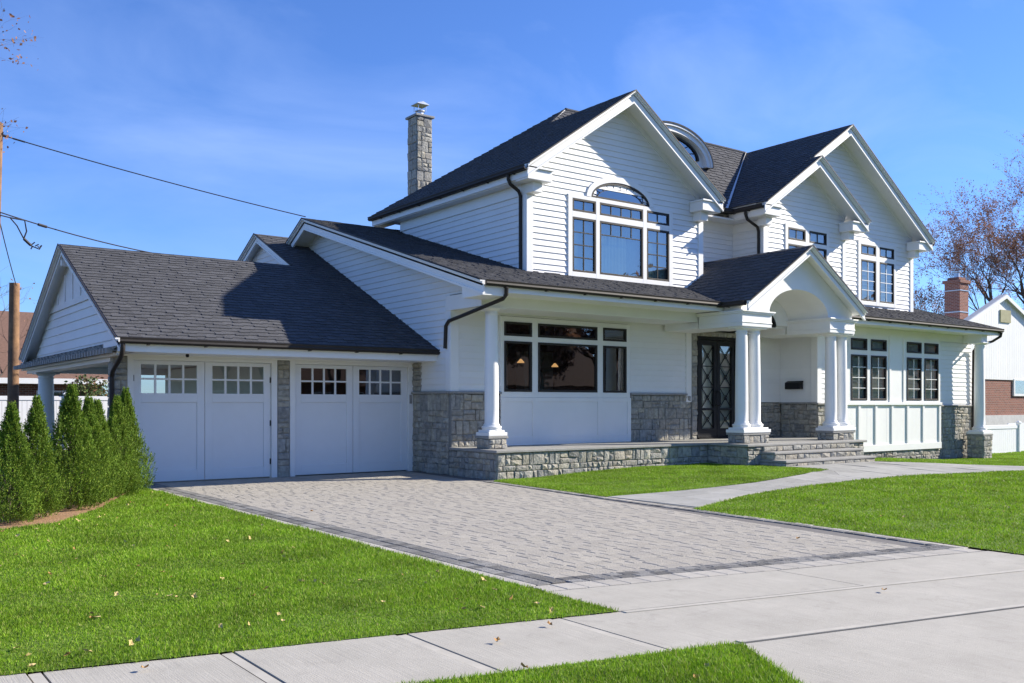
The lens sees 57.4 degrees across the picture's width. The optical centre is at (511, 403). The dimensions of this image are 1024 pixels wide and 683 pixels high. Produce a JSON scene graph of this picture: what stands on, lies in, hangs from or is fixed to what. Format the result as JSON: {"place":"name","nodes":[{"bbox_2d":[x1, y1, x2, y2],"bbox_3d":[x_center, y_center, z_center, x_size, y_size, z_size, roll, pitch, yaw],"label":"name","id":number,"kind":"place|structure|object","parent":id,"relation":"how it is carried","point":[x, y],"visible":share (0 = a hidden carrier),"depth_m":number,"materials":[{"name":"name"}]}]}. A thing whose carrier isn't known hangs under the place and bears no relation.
{"place":"outdoors","nodes":[
{"label":"outdoors","id":0,"kind":"place"},
{"bbox_2d":[0,673,31,682],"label":"sidewalk","id":1,"kind":"structure","parent":0,"point":[19,678],"depth_m":5.23,"materials":[{"name":"concrete"}]},
{"bbox_2d":[43,654,264,682],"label":"sidewalk","id":2,"kind":"structure","parent":0,"point":[216,668],"depth_m":5.36,"materials":[{"name":"concrete"}]},
{"bbox_2d":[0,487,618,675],"bbox_3d":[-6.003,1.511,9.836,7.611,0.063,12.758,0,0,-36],"label":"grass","id":3,"kind":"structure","parent":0,"point":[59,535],"depth_m":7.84,"materials":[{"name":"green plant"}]},
{"bbox_2d":[235,635,487,682],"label":"sidewalk","id":4,"kind":"structure","parent":0,"point":[389,659],"depth_m":5.57,"materials":[{"name":"concrete"}]},
{"bbox_2d":[0,449,1023,675],"bbox_3d":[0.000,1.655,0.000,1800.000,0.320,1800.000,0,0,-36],"label":"ground","id":5,"kind":"structure","parent":0,"point":[221,653],"depth_m":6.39,"materials":[{"name":"green plant"}]},
{"bbox_2d":[0,122,2,227],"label":"utility pole","id":6,"kind":"object","parent":5,"relation":"on","point":[1,143],"visible":1,"depth_m":21.45,"materials":[{"name":"brown wood"}]},
{"bbox_2d":[1,227,16,285],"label":"power line","id":7,"kind":"object","parent":6,"relation":"attached to","point":[8,256],"visible":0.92,"depth_m":23.90,"materials":[{"name":"metal"}]},
{"bbox_2d":[0,215,41,249],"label":"cable tangle","id":8,"kind":"object","parent":6,"relation":"hanging from","point":[26,240],"visible":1,"depth_m":21.90,"materials":[{"name":"metal"}]},
{"bbox_2d":[0,212,146,251],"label":"power line","id":9,"kind":"object","parent":6,"relation":"attached to","point":[42,225],"visible":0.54,"depth_m":22.89,"materials":[{"name":"metal"}]},
{"bbox_2d":[3,134,305,216],"bbox_3d":[-8.676,-5.626,23.332,7.286,1.179,0.060,0,0,-31],"label":"power line","id":10,"kind":"object","parent":6,"relation":"attached to","point":[147,176],"visible":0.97,"depth_m":23.07,"materials":[{"name":"metal"}]},
{"bbox_2d":[7,283,19,423],"bbox_3d":[-14.153,-0.890,26.530,0.333,5.083,0.310,0,0,-36],"label":"utility pole","id":11,"kind":"object","parent":5,"relation":"on","point":[13,344],"visible":0.58,"depth_m":26.42,"materials":[{"name":"brown wood"}]},
{"bbox_2d":[0,268,34,376],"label":"tree","id":12,"kind":"object","parent":5,"relation":"on","point":[1,374],"visible":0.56,"depth_m":34.25,"materials":[{"name":"brown plant"}]},
{"bbox_2d":[0,4,35,152],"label":"tree","id":13,"kind":"object","parent":5,"relation":"on","point":[13,40],"visible":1,"depth_m":17.68,"materials":[{"name":"brown plant"}]},
{"bbox_2d":[0,392,108,449],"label":"vinyl fence","id":14,"kind":"object","parent":5,"relation":"on","point":[25,403],"visible":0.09,"depth_m":31.48,"materials":[{"name":"white plastic"}]},
{"bbox_2d":[0,311,108,395],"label":"neighbor house","id":15,"kind":"structure","parent":5,"relation":"on","point":[28,384],"depth_m":38.34,"materials":[{"name":"brick"}]},
{"bbox_2d":[36,390,65,395],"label":"window","id":16,"kind":"structure","parent":15,"relation":"in","point":[55,393],"depth_m":38.36,"materials":[{"name":"grey glass"}]},
{"bbox_2d":[0,494,123,528],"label":"mulch bed","id":17,"kind":"object","parent":5,"relation":"on","point":[64,514],"visible":0.12,"depth_m":12.83,"materials":[{"name":"brown soil"}]},
{"bbox_2d":[0,401,43,523],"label":"arborvitae","id":18,"kind":"object","parent":17,"relation":"on","point":[12,437],"visible":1,"depth_m":12.07,"materials":[{"name":"green plant"}]},
{"bbox_2d":[2,394,71,518],"bbox_3d":[-6.509,0.727,12.678,0.920,1.736,0.861,0,0,17],"label":"arborvitae","id":19,"kind":"object","parent":17,"relation":"on","point":[38,431],"visible":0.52,"depth_m":12.62,"materials":[{"name":"green plant"}]},
{"bbox_2d":[31,383,108,510],"bbox_3d":[-6.501,0.639,13.696,1.021,1.923,1.019,0,0,-44],"label":"arborvitae","id":20,"kind":"object","parent":17,"relation":"on","point":[71,425],"visible":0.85,"depth_m":13.60,"materials":[{"name":"green plant"}]},
{"bbox_2d":[56,395,121,503],"bbox_3d":[-6.495,0.725,14.375,0.916,1.742,0.952,0,0,39],"label":"arborvitae","id":21,"kind":"object","parent":17,"relation":"on","point":[88,407],"visible":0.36,"depth_m":14.36,"materials":[{"name":"green plant"}]},
{"bbox_2d":[79,398,129,498],"bbox_3d":[-6.581,0.747,15.004,0.861,1.696,0.859,0,0,-26],"label":"arborvitae","id":22,"kind":"object","parent":17,"relation":"on","point":[102,421],"visible":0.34,"depth_m":14.99,"materials":[{"name":"green plant"}]},
{"bbox_2d":[104,394,147,495],"bbox_3d":[-6.631,0.712,15.690,0.932,1.770,0.946,0,0,-9],"label":"arborvitae","id":23,"kind":"object","parent":17,"relation":"on","point":[120,429],"visible":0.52,"depth_m":15.66,"materials":[{"name":"green plant"}]},
{"bbox_2d":[113,387,156,490],"bbox_3d":[-6.748,0.642,16.287,0.944,1.916,0.972,0,0,2],"label":"arborvitae","id":24,"kind":"object","parent":17,"relation":"on","point":[126,402],"visible":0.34,"depth_m":16.30,"materials":[{"name":"green plant"}]},
{"bbox_2d":[61,374,108,395],"bbox_3d":[-15.697,0.323,34.604,3.490,2.958,2.956,0,0,-4],"label":"shrub","id":25,"kind":"object","parent":5,"relation":"on","point":[88,391],"visible":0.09,"depth_m":34.58,"materials":[{"name":"green plant"}]},
{"bbox_2d":[13,89,1003,482],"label":"house","id":26,"kind":"structure","parent":5,"relation":"on","point":[627,279],"depth_m":22.76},
{"bbox_2d":[133,360,270,481],"bbox_3d":[-6.181,0.338,18.790,2.768,2.365,0.062,0,0,-36],"label":"garage door","id":27,"kind":"structure","parent":26,"relation":"in","point":[202,434],"depth_m":18.79,"materials":[{"name":"paint"}]},
{"bbox_2d":[295,364,406,474],"bbox_3d":[-3.540,0.338,20.746,2.748,2.365,0.050,0,0,-36],"label":"garage door","id":28,"kind":"structure","parent":26,"relation":"in","point":[350,432],"depth_m":20.69,"materials":[{"name":"paint"}]},
{"bbox_2d":[504,341,531,391],"bbox_3d":[0.122,-0.855,21.383,0.790,1.150,0.095,0,0,-36],"label":"window","id":29,"kind":"structure","parent":26,"relation":"in","point":[512,342],"depth_m":21.49,"materials":[{"name":"brown metal"}]},
{"bbox_2d":[504,321,531,336],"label":"window","id":30,"kind":"structure","parent":26,"relation":"in","point":[529,334],"depth_m":21.40,"materials":[{"name":"brown metal"}]},
{"bbox_2d":[538,342,597,392],"bbox_3d":[1.321,-0.855,22.267,1.830,1.150,0.095,0,0,-36],"label":"window","id":31,"kind":"structure","parent":26,"relation":"in","point":[539,343],"depth_m":22.39,"materials":[{"name":"brown metal"}]},
{"bbox_2d":[538,323,597,339],"bbox_3d":[1.321,-1.710,22.267,1.830,0.320,0.095,0,0,-36],"label":"window","id":32,"kind":"structure","parent":26,"relation":"in","point":[548,325],"depth_m":22.24,"materials":[{"name":"brown metal"}]},
{"bbox_2d":[572,216,595,273],"bbox_3d":[1.720,-3.825,22.586,0.750,1.310,0.095,0,0,-36],"label":"window","id":33,"kind":"structure","parent":26,"relation":"in","point":[593,234],"depth_m":22.61,"materials":[{"name":"brown metal"}]},
{"bbox_2d":[572,198,595,213],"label":"window","id":34,"kind":"structure","parent":26,"relation":"in","point":[593,203],"depth_m":22.56,"materials":[{"name":"brown metal"}]},
{"bbox_2d":[603,346,626,392],"bbox_3d":[2.524,-0.855,23.155,0.780,1.150,0.095,0,0,-36],"label":"window","id":35,"kind":"structure","parent":26,"relation":"in","point":[617,347],"depth_m":23.30,"materials":[{"name":"black glass"}]},
{"bbox_2d":[603,328,626,341],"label":"window","id":36,"kind":"structure","parent":26,"relation":"in","point":[612,329],"depth_m":23.15,"materials":[{"name":"brown metal"}]},
{"bbox_2d":[591,183,648,206],"bbox_3d":[2.686,-5.254,23.306,1.976,0.458,0.085,0,0,-36],"label":"arched window","id":37,"kind":"structure","parent":26,"relation":"in","point":[607,184],"depth_m":23.28,"materials":[{"name":"brown metal"}]},
{"bbox_2d":[600,221,642,278],"bbox_3d":[2.709,-3.825,23.317,1.470,1.310,0.095,0,0,-36],"label":"window","id":38,"kind":"structure","parent":26,"relation":"in","point":[640,229],"depth_m":23.49,"materials":[{"name":"brown metal"}]},
{"bbox_2d":[600,202,642,221],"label":"window","id":39,"kind":"structure","parent":26,"relation":"in","point":[640,211],"depth_m":23.31,"materials":[{"name":"metal"}]},
{"bbox_2d":[647,228,668,281],"bbox_3d":[3.731,-3.825,24.071,0.810,1.310,0.095,0,0,-36],"label":"window","id":40,"kind":"structure","parent":26,"relation":"in","point":[666,233],"depth_m":24.15,"materials":[{"name":"brown metal"}]},
{"bbox_2d":[647,210,668,225],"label":"window","id":41,"kind":"structure","parent":26,"relation":"in","point":[666,223],"depth_m":24.08,"materials":[{"name":"brown metal"}]},
{"bbox_2d":[697,336,735,438],"bbox_3d":[5.547,-0.435,25.357,1.560,2.750,0.183,0,0,-36],"label":"front door","id":42,"kind":"structure","parent":26,"relation":"in","point":[716,355],"depth_m":25.33,"materials":[{"name":"metal"}]},
{"bbox_2d":[788,243,801,248],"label":"window","id":43,"kind":"structure","parent":26,"relation":"in","point":[793,245],"depth_m":26.88,"materials":[{"name":"metal"}]},
{"bbox_2d":[788,227,805,241],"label":"window","id":44,"kind":"structure","parent":26,"relation":"in","point":[789,228],"depth_m":27.00,"materials":[{"name":"brown metal"}]},
{"bbox_2d":[809,231,826,245],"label":"window","id":45,"kind":"structure","parent":26,"relation":"in","point":[824,235],"depth_m":27.61,"materials":[{"name":"brown metal"}]},
{"bbox_2d":[817,248,826,259],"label":"window","id":46,"kind":"structure","parent":26,"relation":"in","point":[824,250],"depth_m":27.77,"materials":[{"name":"brown metal"}]},
{"bbox_2d":[851,354,866,399],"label":"window","id":47,"kind":"structure","parent":26,"relation":"in","point":[865,356],"depth_m":27.20,"materials":[{"name":"black glass"}]},
{"bbox_2d":[851,338,866,349],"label":"window","id":48,"kind":"structure","parent":26,"relation":"in","point":[865,340],"depth_m":27.19,"materials":[{"name":"brown metal"}]},
{"bbox_2d":[861,259,875,301],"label":"window","id":49,"kind":"structure","parent":26,"relation":"in","point":[862,260],"depth_m":29.76,"materials":[{"name":"brown metal"}]},
{"bbox_2d":[861,244,875,256],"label":"window","id":50,"kind":"structure","parent":26,"relation":"in","point":[874,247],"depth_m":29.65,"materials":[{"name":"brown metal"}]},
{"bbox_2d":[871,355,886,399],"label":"window","id":51,"kind":"structure","parent":26,"relation":"in","point":[884,388],"depth_m":27.99,"materials":[{"name":"glass"}]},
{"bbox_2d":[871,339,886,350],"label":"window","id":52,"kind":"structure","parent":26,"relation":"in","point":[884,341],"depth_m":27.84,"materials":[{"name":"brown metal"}]},
{"bbox_2d":[880,262,893,303],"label":"window","id":53,"kind":"structure","parent":26,"relation":"in","point":[881,263],"depth_m":30.31,"materials":[{"name":"brown metal"}]},
{"bbox_2d":[880,247,893,259],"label":"window","id":54,"kind":"structure","parent":26,"relation":"in","point":[892,250],"depth_m":30.23,"materials":[{"name":"brown metal"}]},
{"bbox_2d":[907,357,921,399],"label":"window","id":55,"kind":"structure","parent":26,"relation":"in","point":[919,369],"depth_m":29.14,"materials":[{"name":"glass"}]},
{"bbox_2d":[907,342,921,353],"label":"window","id":56,"kind":"structure","parent":26,"relation":"in","point":[919,344],"depth_m":28.97,"materials":[{"name":"brown metal"}]},
{"bbox_2d":[924,358,938,399],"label":"window","id":57,"kind":"structure","parent":26,"relation":"in","point":[936,379],"depth_m":29.72,"materials":[{"name":"glass"}]},
{"bbox_2d":[924,343,938,353],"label":"window","id":58,"kind":"structure","parent":26,"relation":"in","point":[936,345],"depth_m":29.52,"materials":[{"name":"brown metal"}]},
{"bbox_2d":[28,569,1023,682],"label":"sidewalk joint band","id":59,"kind":"object","parent":5,"relation":"on","point":[258,673],"visible":0.46,"depth_m":6.40,"materials":[{"name":"concrete"}]},
{"bbox_2d":[550,571,861,613],"bbox_3d":[1.619,1.567,7.802,2.586,0.050,0.875,0,0,-25],"label":"driveway apron","id":60,"kind":"object","parent":5,"relation":"on","point":[679,592],"visible":0.69,"depth_m":7.77,"materials":[{"name":"concrete"}]},
{"bbox_2d":[611,461,893,507],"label":"front walk","id":61,"kind":"structure","parent":5,"relation":"on","point":[818,471],"depth_m":21.72,"materials":[{"name":"grey concrete"}]},
{"bbox_2d":[744,608,1023,682],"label":"driveway apron","id":62,"kind":"object","parent":5,"relation":"on","point":[986,647],"visible":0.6,"depth_m":5.81,"materials":[{"name":"concrete"}]},
{"bbox_2d":[778,551,1023,585],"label":"driveway apron","id":63,"kind":"object","parent":5,"relation":"on","point":[899,570],"visible":0.69,"depth_m":8.78,"materials":[{"name":"concrete"}]},
{"bbox_2d":[913,270,980,314],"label":"tree","id":64,"kind":"object","parent":5,"relation":"on","point":[929,298],"visible":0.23,"depth_m":60.84,"materials":[{"name":"brown plant"}]},
{"bbox_2d":[913,131,1023,310],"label":"tree","id":65,"kind":"object","parent":5,"relation":"on","point":[992,260],"visible":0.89,"depth_m":59.26,"materials":[{"name":"brown plant"}]},
{"bbox_2d":[942,268,1023,424],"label":"neighbor house","id":66,"kind":"structure","parent":5,"relation":"on","point":[1004,379],"depth_m":40.73,"materials":[{"name":"brick"}]},
{"bbox_2d":[1013,379,1023,395],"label":"window","id":67,"kind":"structure","parent":66,"relation":"in","point":[1018,384],"depth_m":41.37,"materials":[{"name":"blue glass"}]},
{"bbox_2d":[985,420,1023,453],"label":"vinyl fence","id":68,"kind":"object","parent":5,"relation":"on","point":[1008,437],"visible":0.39,"depth_m":33.68,"materials":[{"name":"white plastic"}]},
{"bbox_2d":[0,0,1023,395],"label":"sky","id":69,"kind":"structure","parent":0,"point":[300,107],"materials":[{"name":"blue"}]},
{"bbox_2d":[408,619,658,671],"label":"sidewalk","id":70,"kind":"structure","parent":0,"point":[535,643],"depth_m":6.00,"materials":[{"name":"concrete"}]},
{"bbox_2d":[156,471,981,584],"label":"driveway","id":71,"kind":"structure","parent":0,"point":[900,543],"depth_m":12.05,"materials":[{"name":"grey stone"}]},
{"bbox_2d":[145,481,957,585],"bbox_3d":[-0.888,1.539,14.288,5.774,0.014,13.630,0,0,-36],"label":"dark paver border","id":72,"kind":"object","parent":71,"relation":"on","point":[514,574],"visible":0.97,"depth_m":9.68,"materials":[{"name":"grey stone"}]},
{"bbox_2d":[145,482,980,591],"bbox_3d":[-0.835,1.541,14.184,5.970,0.013,13.887,0,0,-36],"label":"pale paver border","id":73,"kind":"object","parent":71,"relation":"on","point":[667,577],"visible":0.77,"depth_m":8.89,"materials":[{"name":"grey stone"}]},
{"bbox_2d":[397,640,810,682],"bbox_3d":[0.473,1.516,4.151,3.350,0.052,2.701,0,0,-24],"label":"grass","id":74,"kind":"structure","parent":0,"point":[681,673],"depth_m":5.33,"materials":[{"name":"green plant"}]},
{"bbox_2d":[494,463,828,496],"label":"lawn","id":75,"kind":"structure","parent":0,"point":[614,473],"depth_m":18.05,"materials":[{"name":"green plant"}]},
{"bbox_2d":[562,571,1023,650],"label":"sidewalk","id":76,"kind":"structure","parent":0,"point":[681,627],"depth_m":6.92,"materials":[{"name":"concrete"}]},
{"bbox_2d":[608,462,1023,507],"bbox_3d":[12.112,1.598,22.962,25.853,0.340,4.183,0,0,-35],"label":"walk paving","id":77,"kind":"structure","parent":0,"point":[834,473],"depth_m":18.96,"materials":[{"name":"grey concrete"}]},
{"bbox_2d":[693,470,1023,553],"bbox_3d":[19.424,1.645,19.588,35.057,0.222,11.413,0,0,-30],"label":"lawn","id":78,"kind":"structure","parent":0,"point":[938,525],"depth_m":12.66,"materials":[{"name":"green plant"}]},
{"bbox_2d":[875,451,1023,465],"bbox_3d":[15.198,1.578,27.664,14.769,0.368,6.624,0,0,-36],"label":"grass","id":79,"kind":"structure","parent":0,"point":[996,457],"depth_m":27.14,"materials":[{"name":"green plant"}]}
]}

